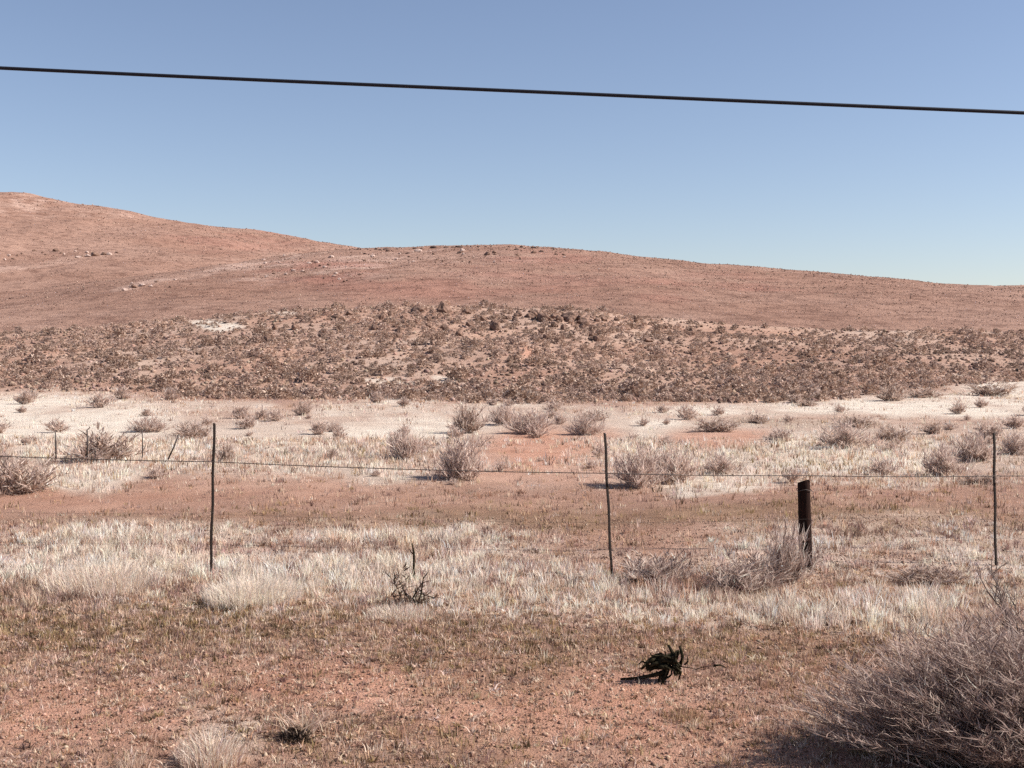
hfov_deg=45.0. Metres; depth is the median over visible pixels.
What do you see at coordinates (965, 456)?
shrub
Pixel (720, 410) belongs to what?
shrub
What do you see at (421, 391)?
scrub bush
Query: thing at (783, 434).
shrub
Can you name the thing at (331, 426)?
shrub
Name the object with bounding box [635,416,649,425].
shrub
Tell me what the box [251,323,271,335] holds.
scrub bush
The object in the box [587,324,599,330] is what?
scrub bush
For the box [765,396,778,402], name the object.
scrub bush
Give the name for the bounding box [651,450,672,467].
shrub
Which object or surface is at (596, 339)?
boulder
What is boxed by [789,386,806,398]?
scrub bush
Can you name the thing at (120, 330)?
scrub bush
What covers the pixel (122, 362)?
scrub bush
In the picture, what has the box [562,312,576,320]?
boulder
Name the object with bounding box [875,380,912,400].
shrub
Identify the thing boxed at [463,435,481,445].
shrub
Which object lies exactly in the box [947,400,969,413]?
shrub
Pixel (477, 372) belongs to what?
scrub bush
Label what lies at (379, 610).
grass clump
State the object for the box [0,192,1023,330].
hillside scrub
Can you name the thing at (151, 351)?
scrub cover
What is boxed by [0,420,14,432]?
shrub
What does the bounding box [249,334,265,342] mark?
scrub bush
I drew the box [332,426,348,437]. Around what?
shrub
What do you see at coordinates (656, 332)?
scrub bush
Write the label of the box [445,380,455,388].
scrub bush
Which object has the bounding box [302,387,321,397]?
scrub bush
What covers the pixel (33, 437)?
shrub
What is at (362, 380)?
scrub bush
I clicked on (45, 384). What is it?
scrub bush
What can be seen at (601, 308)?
scrub bush
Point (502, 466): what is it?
shrub
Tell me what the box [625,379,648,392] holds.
scrub bush
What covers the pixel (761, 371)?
scrub bush
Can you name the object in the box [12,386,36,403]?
shrub
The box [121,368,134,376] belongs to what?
scrub bush
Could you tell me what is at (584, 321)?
boulder
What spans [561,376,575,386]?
scrub bush
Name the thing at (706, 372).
scrub bush
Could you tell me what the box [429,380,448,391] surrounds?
scrub bush
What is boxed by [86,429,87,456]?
fence dropper
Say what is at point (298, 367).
scrub bush
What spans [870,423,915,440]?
shrub
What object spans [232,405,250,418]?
shrub
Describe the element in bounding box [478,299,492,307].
scrub bush
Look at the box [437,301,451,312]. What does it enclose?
boulder
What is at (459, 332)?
boulder
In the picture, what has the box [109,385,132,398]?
shrub
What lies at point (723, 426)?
shrub
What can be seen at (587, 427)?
shrub
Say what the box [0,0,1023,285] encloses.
sky
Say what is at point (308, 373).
scrub bush
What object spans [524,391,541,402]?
scrub bush
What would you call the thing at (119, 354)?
scrub bush
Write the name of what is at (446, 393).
scrub bush
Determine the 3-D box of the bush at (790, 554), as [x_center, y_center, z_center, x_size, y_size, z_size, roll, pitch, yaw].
[2.586,1.543,11.472,0.574,0.693,0.468,-1,2,-34]
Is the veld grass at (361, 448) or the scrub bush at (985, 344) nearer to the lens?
the veld grass at (361, 448)
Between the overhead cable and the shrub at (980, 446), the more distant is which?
the shrub at (980, 446)
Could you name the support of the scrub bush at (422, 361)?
on the ground at (142, 496)
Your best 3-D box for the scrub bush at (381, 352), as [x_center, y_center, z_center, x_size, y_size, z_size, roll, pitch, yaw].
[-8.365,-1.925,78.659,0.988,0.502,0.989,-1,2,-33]
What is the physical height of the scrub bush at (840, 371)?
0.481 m
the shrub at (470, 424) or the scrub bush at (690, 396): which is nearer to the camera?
the shrub at (470, 424)
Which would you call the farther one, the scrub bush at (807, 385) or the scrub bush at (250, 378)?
the scrub bush at (250, 378)
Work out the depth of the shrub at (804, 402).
46.86 m
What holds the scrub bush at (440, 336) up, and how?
on the ground at (142, 496)
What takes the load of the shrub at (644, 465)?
on the ground at (142, 496)
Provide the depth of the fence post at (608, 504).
11.78 m
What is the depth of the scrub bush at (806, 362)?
76.93 m
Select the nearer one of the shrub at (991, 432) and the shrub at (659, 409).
the shrub at (991, 432)
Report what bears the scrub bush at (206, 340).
on the ground at (142, 496)
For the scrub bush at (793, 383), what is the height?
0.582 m
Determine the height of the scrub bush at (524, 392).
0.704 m
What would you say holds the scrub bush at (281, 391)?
on the ground at (142, 496)
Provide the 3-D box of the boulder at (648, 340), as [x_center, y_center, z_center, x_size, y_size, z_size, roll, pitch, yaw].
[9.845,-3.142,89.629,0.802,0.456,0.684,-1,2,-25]
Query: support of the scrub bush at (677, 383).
on the ground at (142, 496)
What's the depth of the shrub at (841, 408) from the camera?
42.19 m
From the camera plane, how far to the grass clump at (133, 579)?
11.30 m
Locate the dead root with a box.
[620,645,725,683]
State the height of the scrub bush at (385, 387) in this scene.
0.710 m
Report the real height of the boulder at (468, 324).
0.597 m
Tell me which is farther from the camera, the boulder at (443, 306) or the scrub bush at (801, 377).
the boulder at (443, 306)
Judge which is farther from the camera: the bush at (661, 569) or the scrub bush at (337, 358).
the scrub bush at (337, 358)
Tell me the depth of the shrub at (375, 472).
20.95 m
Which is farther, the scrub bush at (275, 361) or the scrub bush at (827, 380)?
the scrub bush at (275, 361)
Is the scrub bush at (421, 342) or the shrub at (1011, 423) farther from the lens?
the scrub bush at (421, 342)
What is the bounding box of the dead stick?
[409,543,414,577]
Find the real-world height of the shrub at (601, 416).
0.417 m
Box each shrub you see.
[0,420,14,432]
[0,451,74,495]
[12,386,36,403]
[15,455,33,465]
[16,405,26,412]
[20,435,34,443]
[21,389,42,399]
[27,433,40,439]
[39,417,71,431]
[60,421,153,462]
[67,446,80,455]
[83,389,116,407]
[89,448,108,462]
[104,396,117,401]
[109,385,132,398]
[121,413,177,431]
[138,408,152,415]
[146,464,167,477]
[158,386,181,399]
[165,419,211,439]
[201,416,213,424]
[211,441,237,460]
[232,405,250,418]
[234,410,256,428]
[250,405,267,418]
[263,408,284,420]
[291,400,312,414]
[307,420,329,434]
[322,420,349,431]
[327,447,339,458]
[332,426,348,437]
[367,391,385,402]
[367,469,382,475]
[384,426,433,458]
[385,563,440,603]
[386,431,409,442]
[396,396,410,405]
[396,422,410,432]
[423,432,506,479]
[443,395,490,432]
[443,477,459,483]
[445,424,466,437]
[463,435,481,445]
[486,398,499,404]
[486,401,515,424]
[490,407,558,433]
[492,461,509,470]
[502,399,514,405]
[519,420,549,437]
[542,395,564,410]
[542,408,560,417]
[552,412,568,423]
[561,411,606,434]
[575,409,611,420]
[584,458,597,467]
[591,444,608,455]
[601,438,679,488]
[625,432,639,439]
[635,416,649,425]
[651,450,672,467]
[653,440,704,483]
[655,403,670,412]
[657,434,675,442]
[661,417,670,424]
[672,402,699,419]
[681,416,741,431]
[702,451,746,474]
[711,403,724,414]
[742,412,770,422]
[761,425,784,439]
[771,428,795,441]
[782,412,793,421]
[782,464,808,480]
[785,394,802,402]
[790,398,819,405]
[809,389,822,396]
[813,416,886,448]
[826,412,879,426]
[833,403,848,411]
[861,456,898,475]
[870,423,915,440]
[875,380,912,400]
[875,440,902,449]
[892,436,902,443]
[905,386,955,396]
[916,419,947,433]
[916,440,974,475]
[941,422,955,429]
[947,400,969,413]
[949,380,1023,395]
[949,429,1006,461]
[957,446,985,460]
[962,470,1011,484]
[964,413,971,419]
[967,557,1023,654]
[972,396,989,407]
[972,421,1007,439]
[972,422,990,431]
[985,435,998,443]
[992,430,1023,453]
[1001,413,1023,427]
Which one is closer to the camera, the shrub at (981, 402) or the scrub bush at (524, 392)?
the shrub at (981, 402)
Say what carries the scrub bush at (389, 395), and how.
on the ground at (142, 496)
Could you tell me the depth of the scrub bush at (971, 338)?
98.52 m
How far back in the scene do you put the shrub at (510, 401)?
46.53 m
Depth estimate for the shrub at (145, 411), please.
39.47 m
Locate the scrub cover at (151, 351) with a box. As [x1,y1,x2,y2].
[0,300,1023,403]
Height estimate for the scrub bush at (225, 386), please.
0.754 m
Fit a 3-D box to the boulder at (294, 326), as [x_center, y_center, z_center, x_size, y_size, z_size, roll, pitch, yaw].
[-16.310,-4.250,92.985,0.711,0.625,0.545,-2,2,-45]
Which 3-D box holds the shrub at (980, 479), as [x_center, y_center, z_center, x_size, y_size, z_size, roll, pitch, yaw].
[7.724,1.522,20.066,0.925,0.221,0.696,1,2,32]
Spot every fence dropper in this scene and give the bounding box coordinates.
[54,430,56,457]
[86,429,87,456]
[168,435,178,459]
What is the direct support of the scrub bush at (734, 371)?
on the ground at (142, 496)
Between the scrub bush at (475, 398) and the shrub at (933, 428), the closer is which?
the shrub at (933, 428)
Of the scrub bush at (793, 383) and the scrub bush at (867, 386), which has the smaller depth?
the scrub bush at (867, 386)
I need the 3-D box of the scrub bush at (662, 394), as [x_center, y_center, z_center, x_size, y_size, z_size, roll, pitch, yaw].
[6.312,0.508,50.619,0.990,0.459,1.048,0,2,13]
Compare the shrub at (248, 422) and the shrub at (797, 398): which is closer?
the shrub at (248, 422)
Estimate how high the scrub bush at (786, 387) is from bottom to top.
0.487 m
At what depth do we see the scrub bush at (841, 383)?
64.07 m
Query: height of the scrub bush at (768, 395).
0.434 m
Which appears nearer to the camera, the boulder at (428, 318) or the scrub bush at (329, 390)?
the scrub bush at (329, 390)
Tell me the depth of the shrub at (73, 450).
25.15 m
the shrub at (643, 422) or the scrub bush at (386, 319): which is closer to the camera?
the shrub at (643, 422)
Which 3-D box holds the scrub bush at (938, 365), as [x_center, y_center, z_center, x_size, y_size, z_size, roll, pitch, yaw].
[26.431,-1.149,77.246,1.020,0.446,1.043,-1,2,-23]
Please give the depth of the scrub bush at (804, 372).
71.18 m
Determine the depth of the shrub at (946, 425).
32.59 m
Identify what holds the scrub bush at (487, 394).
on the ground at (142, 496)
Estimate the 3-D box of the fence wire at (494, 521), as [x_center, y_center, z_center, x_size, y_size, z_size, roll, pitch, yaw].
[1.190,1.293,12.261,15.190,0.044,0.984,0,2,-2]
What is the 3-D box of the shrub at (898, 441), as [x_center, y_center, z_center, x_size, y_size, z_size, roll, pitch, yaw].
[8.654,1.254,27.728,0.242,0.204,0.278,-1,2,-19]
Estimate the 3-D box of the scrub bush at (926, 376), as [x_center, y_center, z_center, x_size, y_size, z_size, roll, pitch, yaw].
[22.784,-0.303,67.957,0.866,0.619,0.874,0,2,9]
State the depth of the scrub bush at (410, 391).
52.27 m
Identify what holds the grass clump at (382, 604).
on the ground at (142, 496)
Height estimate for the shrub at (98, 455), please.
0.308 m
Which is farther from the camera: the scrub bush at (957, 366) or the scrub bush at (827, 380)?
the scrub bush at (957, 366)
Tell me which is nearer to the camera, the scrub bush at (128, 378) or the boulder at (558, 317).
the scrub bush at (128, 378)
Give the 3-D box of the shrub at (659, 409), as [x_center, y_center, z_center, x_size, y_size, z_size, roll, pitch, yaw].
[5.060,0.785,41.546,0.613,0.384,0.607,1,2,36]
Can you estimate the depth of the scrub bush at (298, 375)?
66.25 m
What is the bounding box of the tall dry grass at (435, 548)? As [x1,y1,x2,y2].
[0,514,1023,637]
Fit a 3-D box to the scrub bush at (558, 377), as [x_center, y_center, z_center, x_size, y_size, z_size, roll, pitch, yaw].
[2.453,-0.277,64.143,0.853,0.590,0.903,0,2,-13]
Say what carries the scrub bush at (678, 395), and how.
on the ground at (142, 496)
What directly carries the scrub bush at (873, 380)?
on the ground at (142, 496)
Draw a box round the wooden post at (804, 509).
[796,479,813,570]
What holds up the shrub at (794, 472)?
on the ground at (142, 496)
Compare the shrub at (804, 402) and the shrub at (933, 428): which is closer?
the shrub at (933, 428)
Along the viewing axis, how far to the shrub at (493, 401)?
47.01 m
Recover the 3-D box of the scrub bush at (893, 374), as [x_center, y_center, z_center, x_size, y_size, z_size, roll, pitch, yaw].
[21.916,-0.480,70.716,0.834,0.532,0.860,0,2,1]
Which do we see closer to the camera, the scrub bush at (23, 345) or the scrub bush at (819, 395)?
the scrub bush at (819, 395)
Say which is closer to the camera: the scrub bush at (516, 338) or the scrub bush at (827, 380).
the scrub bush at (827, 380)
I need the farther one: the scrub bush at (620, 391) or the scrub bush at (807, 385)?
the scrub bush at (807, 385)
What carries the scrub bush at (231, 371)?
on the ground at (142, 496)
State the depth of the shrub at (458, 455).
20.56 m
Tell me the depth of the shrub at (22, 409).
42.22 m
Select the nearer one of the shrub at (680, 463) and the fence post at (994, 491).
the fence post at (994, 491)
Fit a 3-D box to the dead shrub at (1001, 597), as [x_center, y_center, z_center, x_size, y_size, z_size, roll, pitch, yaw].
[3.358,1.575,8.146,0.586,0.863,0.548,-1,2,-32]
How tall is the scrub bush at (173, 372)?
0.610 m
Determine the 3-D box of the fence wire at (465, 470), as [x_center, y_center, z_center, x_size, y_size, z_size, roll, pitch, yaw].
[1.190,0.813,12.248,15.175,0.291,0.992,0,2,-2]
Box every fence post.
[210,423,215,571]
[603,433,613,576]
[992,433,997,564]
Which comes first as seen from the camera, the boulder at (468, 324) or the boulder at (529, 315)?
the boulder at (468, 324)
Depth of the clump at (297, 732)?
6.97 m
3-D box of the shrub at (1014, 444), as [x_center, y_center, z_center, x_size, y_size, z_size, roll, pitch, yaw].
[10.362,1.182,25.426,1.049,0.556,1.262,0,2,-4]
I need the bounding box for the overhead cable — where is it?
[0,66,1023,114]
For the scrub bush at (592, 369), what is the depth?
67.07 m
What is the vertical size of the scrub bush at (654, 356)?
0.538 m
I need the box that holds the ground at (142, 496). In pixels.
[0,306,1023,767]
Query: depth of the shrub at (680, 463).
20.09 m
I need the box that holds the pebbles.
[0,513,1023,767]
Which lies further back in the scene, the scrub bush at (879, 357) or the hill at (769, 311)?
the hill at (769, 311)
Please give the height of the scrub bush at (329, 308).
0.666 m
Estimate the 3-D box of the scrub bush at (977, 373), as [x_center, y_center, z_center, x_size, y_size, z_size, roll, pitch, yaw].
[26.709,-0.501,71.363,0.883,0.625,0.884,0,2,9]
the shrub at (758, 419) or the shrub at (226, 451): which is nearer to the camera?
the shrub at (226, 451)
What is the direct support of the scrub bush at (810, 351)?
on the ground at (142, 496)
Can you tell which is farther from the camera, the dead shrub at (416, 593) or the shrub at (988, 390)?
the shrub at (988, 390)
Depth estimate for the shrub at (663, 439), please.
28.16 m
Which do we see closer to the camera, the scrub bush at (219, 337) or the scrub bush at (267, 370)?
the scrub bush at (267, 370)
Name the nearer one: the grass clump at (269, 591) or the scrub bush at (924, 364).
the grass clump at (269, 591)
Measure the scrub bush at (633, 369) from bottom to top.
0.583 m
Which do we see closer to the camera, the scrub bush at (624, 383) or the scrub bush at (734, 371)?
the scrub bush at (624, 383)
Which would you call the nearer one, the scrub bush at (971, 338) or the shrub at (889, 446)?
the shrub at (889, 446)
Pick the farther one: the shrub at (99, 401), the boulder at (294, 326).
the boulder at (294, 326)
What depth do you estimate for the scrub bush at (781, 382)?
62.44 m
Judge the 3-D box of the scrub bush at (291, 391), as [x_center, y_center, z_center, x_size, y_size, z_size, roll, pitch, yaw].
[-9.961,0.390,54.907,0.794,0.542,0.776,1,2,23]
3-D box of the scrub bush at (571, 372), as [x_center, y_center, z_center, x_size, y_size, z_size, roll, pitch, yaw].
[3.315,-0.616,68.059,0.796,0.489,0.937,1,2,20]
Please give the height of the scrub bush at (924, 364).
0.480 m
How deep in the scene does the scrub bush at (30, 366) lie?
71.96 m
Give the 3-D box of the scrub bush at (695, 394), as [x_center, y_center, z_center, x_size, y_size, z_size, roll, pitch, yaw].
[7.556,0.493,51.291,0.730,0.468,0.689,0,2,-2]
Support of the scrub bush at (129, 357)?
on the ground at (142, 496)
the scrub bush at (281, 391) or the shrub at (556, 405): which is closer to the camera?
the shrub at (556, 405)
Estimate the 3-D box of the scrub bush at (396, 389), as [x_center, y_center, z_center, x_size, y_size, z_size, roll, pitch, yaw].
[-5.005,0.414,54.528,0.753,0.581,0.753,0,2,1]
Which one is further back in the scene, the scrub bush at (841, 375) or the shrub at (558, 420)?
the scrub bush at (841, 375)
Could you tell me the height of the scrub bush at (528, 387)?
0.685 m
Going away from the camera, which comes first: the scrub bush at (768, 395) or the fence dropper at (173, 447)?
the fence dropper at (173, 447)
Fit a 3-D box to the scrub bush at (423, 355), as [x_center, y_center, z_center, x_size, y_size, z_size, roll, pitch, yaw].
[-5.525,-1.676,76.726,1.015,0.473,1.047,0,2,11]
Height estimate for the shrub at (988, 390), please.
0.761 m
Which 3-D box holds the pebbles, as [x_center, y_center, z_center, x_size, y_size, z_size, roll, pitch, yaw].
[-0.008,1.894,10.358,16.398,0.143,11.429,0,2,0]
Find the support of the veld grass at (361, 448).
on the ground at (142, 496)
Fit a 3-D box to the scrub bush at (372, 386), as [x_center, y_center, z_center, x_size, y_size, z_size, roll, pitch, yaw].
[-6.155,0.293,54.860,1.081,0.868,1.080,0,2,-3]
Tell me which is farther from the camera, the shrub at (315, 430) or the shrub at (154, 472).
the shrub at (315, 430)
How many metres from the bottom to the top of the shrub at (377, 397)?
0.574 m
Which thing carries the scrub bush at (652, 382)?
on the ground at (142, 496)
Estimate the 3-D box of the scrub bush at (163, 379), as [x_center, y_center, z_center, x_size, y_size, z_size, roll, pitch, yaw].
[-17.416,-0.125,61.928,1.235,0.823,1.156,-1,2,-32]
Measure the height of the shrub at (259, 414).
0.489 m
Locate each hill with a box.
[0,192,357,291]
[0,244,1023,332]
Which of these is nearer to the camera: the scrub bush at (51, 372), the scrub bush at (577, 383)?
the scrub bush at (577, 383)
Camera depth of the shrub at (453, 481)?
19.83 m
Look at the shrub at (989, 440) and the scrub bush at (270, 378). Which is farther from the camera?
the scrub bush at (270, 378)
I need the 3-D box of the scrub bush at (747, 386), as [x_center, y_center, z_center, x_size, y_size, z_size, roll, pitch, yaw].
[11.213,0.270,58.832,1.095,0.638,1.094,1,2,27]
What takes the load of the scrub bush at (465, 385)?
on the ground at (142, 496)
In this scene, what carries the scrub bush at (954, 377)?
on the ground at (142, 496)
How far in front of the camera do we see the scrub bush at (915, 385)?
63.61 m
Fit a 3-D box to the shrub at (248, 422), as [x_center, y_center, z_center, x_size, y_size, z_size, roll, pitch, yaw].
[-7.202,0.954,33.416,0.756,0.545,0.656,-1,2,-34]
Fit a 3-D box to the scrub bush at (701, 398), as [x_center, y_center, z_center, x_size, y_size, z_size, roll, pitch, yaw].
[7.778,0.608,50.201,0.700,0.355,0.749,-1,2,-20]
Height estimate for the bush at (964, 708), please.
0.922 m
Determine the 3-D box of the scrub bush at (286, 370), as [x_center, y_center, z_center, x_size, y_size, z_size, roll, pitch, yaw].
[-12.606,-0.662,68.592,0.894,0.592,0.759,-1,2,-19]
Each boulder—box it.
[291,323,299,329]
[371,324,377,329]
[379,313,385,319]
[391,332,401,337]
[410,306,423,312]
[426,315,431,321]
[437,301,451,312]
[440,324,449,329]
[455,330,462,335]
[462,309,471,313]
[465,322,474,326]
[489,320,499,330]
[526,312,534,317]
[537,313,550,320]
[550,313,557,318]
[555,315,563,321]
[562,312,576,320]
[577,319,589,325]
[592,336,600,341]
[644,338,652,341]
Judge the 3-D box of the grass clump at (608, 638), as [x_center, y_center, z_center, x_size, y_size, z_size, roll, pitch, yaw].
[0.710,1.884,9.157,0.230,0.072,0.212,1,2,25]
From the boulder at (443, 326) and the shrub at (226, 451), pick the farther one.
the boulder at (443, 326)
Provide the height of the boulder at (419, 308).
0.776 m
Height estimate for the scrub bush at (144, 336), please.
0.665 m
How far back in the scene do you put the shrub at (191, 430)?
29.99 m
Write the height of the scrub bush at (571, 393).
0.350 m
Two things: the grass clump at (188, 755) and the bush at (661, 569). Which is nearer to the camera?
the grass clump at (188, 755)
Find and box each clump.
[37,555,168,598]
[113,747,153,767]
[168,725,250,767]
[198,563,305,609]
[261,704,344,742]
[363,602,426,621]
[374,600,390,607]
[416,596,433,604]
[592,635,621,643]
[658,704,709,723]
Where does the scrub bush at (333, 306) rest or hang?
on the ground at (142, 496)
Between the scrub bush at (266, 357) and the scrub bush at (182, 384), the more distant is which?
the scrub bush at (266, 357)
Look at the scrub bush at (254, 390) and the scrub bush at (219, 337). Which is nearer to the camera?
the scrub bush at (254, 390)
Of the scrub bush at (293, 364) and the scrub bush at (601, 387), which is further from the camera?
the scrub bush at (293, 364)
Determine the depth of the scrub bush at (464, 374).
65.87 m
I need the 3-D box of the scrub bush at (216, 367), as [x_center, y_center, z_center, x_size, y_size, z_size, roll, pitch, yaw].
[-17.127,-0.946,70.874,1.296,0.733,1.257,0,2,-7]
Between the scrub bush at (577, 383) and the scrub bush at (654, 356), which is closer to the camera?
the scrub bush at (577, 383)
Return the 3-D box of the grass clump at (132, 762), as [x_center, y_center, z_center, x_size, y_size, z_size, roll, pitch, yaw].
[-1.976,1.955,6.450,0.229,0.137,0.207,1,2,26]
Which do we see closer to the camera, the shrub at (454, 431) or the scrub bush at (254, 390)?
the shrub at (454, 431)
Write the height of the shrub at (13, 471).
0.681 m
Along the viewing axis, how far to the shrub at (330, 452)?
24.45 m
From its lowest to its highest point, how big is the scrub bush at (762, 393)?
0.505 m
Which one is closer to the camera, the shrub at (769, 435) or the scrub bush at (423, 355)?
the shrub at (769, 435)
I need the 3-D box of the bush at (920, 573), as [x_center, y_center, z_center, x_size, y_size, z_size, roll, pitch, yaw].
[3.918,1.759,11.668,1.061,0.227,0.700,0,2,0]
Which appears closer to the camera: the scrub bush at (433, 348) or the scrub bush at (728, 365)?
the scrub bush at (728, 365)
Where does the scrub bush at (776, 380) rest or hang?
on the ground at (142, 496)
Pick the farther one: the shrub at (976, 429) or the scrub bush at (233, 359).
the scrub bush at (233, 359)
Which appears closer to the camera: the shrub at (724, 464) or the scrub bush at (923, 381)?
the shrub at (724, 464)
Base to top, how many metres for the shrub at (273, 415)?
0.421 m
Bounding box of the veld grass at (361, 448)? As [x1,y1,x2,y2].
[0,377,1023,549]
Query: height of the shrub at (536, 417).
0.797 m
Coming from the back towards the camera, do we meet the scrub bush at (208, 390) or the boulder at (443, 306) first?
the boulder at (443, 306)
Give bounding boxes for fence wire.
[0,455,1012,477]
[5,512,983,522]
[20,538,1022,549]
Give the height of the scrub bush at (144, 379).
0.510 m
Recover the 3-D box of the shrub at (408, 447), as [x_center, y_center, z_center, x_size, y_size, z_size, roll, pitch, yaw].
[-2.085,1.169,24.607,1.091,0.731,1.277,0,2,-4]
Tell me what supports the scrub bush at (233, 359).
on the ground at (142, 496)
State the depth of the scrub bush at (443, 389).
55.26 m
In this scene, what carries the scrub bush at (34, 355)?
on the ground at (142, 496)
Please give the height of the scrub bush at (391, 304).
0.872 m
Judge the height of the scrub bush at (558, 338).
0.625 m
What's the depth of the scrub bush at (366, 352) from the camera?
77.92 m
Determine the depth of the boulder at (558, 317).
96.72 m
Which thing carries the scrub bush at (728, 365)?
on the ground at (142, 496)
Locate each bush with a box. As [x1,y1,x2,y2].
[15,343,29,350]
[17,362,40,372]
[25,349,46,363]
[38,381,51,388]
[45,369,62,377]
[52,364,72,374]
[59,376,73,384]
[89,360,104,371]
[102,349,125,359]
[103,365,115,372]
[104,354,117,362]
[110,327,125,337]
[113,359,128,368]
[115,353,134,362]
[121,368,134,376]
[121,376,134,384]
[136,333,151,340]
[136,377,154,384]
[148,326,164,335]
[153,373,176,386]
[156,381,173,391]
[165,369,179,377]
[175,378,196,391]
[199,336,217,346]
[202,384,222,396]
[205,361,223,372]
[214,380,237,391]
[215,334,231,345]
[227,369,239,374]
[229,357,240,363]
[236,372,256,383]
[238,383,251,390]
[244,347,264,357]
[247,386,262,396]
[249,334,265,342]
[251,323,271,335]
[254,366,272,376]
[258,383,280,397]
[259,353,274,363]
[262,376,273,382]
[265,356,282,368]
[266,337,277,344]
[270,388,293,398]
[278,367,292,375]
[282,387,293,396]
[286,362,298,370]
[293,365,305,373]
[296,369,311,380]
[299,366,320,382]
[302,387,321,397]
[317,327,330,336]
[317,343,331,350]
[317,378,331,384]
[320,306,334,313]
[324,386,336,394]
[329,355,342,362]
[330,364,348,373]
[331,301,344,309]
[332,322,344,328]
[351,388,365,397]
[354,376,368,383]
[358,348,377,357]
[363,382,383,396]
[374,350,387,356]
[374,363,392,374]
[375,384,396,397]
[380,300,393,308]
[380,316,396,324]
[385,393,398,398]
[393,388,402,393]
[396,387,421,399]
[411,388,426,397]
[412,338,425,344]
[415,354,429,359]
[415,358,431,367]
[425,395,436,400]
[426,346,442,352]
[428,331,446,343]
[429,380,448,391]
[436,387,448,395]
[439,391,452,398]
[445,365,471,380]
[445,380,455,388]
[453,382,475,393]
[454,387,469,395]
[466,394,486,402]
[469,338,484,346]
[469,376,482,381]
[472,369,484,375]
[475,382,491,389]
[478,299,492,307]
[480,390,494,400]
[492,348,504,355]
[501,385,522,399]
[508,335,522,344]
[511,353,523,359]
[514,387,538,402]
[516,378,529,388]
[523,355,546,365]
[524,384,537,391]
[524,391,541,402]
[531,369,543,375]
[537,326,555,335]
[537,394,553,403]
[551,374,563,383]
[552,336,566,343]
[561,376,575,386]
[566,369,578,375]
[566,391,576,397]
[572,379,586,388]
[575,391,585,400]
[579,376,587,381]
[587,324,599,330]
[587,364,604,377]
[591,382,613,395]
[596,305,608,311]
[596,328,609,337]
[600,343,617,352]
[615,547,704,582]
[616,388,625,394]
[617,378,631,389]
[617,394,632,401]
[625,321,638,327]
[625,365,643,373]
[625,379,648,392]
[626,377,652,396]
[632,314,644,322]
[647,380,657,387]
[648,354,660,360]
[649,345,666,355]
[650,329,663,334]
[652,324,665,332]
[654,383,684,398]
[655,392,674,401]
[671,379,684,388]
[673,392,683,399]
[680,392,693,401]
[688,391,702,400]
[693,547,799,592]
[695,395,709,401]
[701,370,711,374]
[715,363,730,370]
[722,354,737,360]
[722,374,744,386]
[725,367,745,377]
[736,383,757,393]
[741,390,759,400]
[747,389,767,396]
[754,369,770,375]
[758,598,1023,767]
[762,393,781,401]
[762,514,824,584]
[763,363,777,373]
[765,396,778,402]
[772,374,792,385]
[773,378,790,388]
[775,391,783,395]
[781,384,791,391]
[789,385,806,392]
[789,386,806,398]
[790,380,799,386]
[794,375,806,380]
[795,369,808,378]
[798,360,814,369]
[801,379,814,385]
[802,348,819,355]
[803,383,819,392]
[806,385,822,395]
[812,371,835,382]
[814,391,829,401]
[818,379,835,383]
[820,381,843,394]
[827,389,839,398]
[832,369,847,374]
[834,373,848,379]
[837,379,846,386]
[838,392,853,398]
[857,356,871,362]
[860,381,881,394]
[866,372,878,378]
[867,378,878,384]
[871,352,893,367]
[877,558,986,584]
[878,373,890,380]
[878,379,893,387]
[881,336,896,342]
[889,372,899,378]
[894,366,905,372]
[905,372,919,378]
[906,346,922,353]
[908,382,921,388]
[914,361,927,366]
[915,369,934,378]
[916,378,930,385]
[918,373,931,380]
[930,362,944,368]
[949,364,962,371]
[949,374,962,381]
[964,334,979,342]
[968,370,982,377]
[972,358,992,369]
[977,341,992,347]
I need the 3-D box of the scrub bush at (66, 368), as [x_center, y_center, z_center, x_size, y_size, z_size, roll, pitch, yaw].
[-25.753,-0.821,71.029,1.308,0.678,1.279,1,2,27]
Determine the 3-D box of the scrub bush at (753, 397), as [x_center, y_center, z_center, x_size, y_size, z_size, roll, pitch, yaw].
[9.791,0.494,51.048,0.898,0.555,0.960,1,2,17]
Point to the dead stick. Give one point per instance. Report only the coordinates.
(413, 553)
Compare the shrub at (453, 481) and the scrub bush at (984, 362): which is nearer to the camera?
the shrub at (453, 481)
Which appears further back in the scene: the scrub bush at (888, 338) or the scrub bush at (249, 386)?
the scrub bush at (888, 338)
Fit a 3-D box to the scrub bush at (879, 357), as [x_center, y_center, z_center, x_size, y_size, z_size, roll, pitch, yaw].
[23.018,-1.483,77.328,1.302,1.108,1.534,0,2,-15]
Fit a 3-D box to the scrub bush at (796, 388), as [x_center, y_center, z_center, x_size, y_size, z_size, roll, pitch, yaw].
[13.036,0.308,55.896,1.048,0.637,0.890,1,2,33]
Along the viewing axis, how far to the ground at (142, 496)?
17.46 m
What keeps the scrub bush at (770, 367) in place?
on the ground at (142, 496)
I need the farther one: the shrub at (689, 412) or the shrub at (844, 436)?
the shrub at (689, 412)
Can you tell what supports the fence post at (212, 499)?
on the ground at (142, 496)
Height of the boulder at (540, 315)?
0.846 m
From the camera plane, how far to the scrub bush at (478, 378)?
64.72 m
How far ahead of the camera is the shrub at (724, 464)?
21.40 m
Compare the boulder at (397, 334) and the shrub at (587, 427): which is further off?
the boulder at (397, 334)

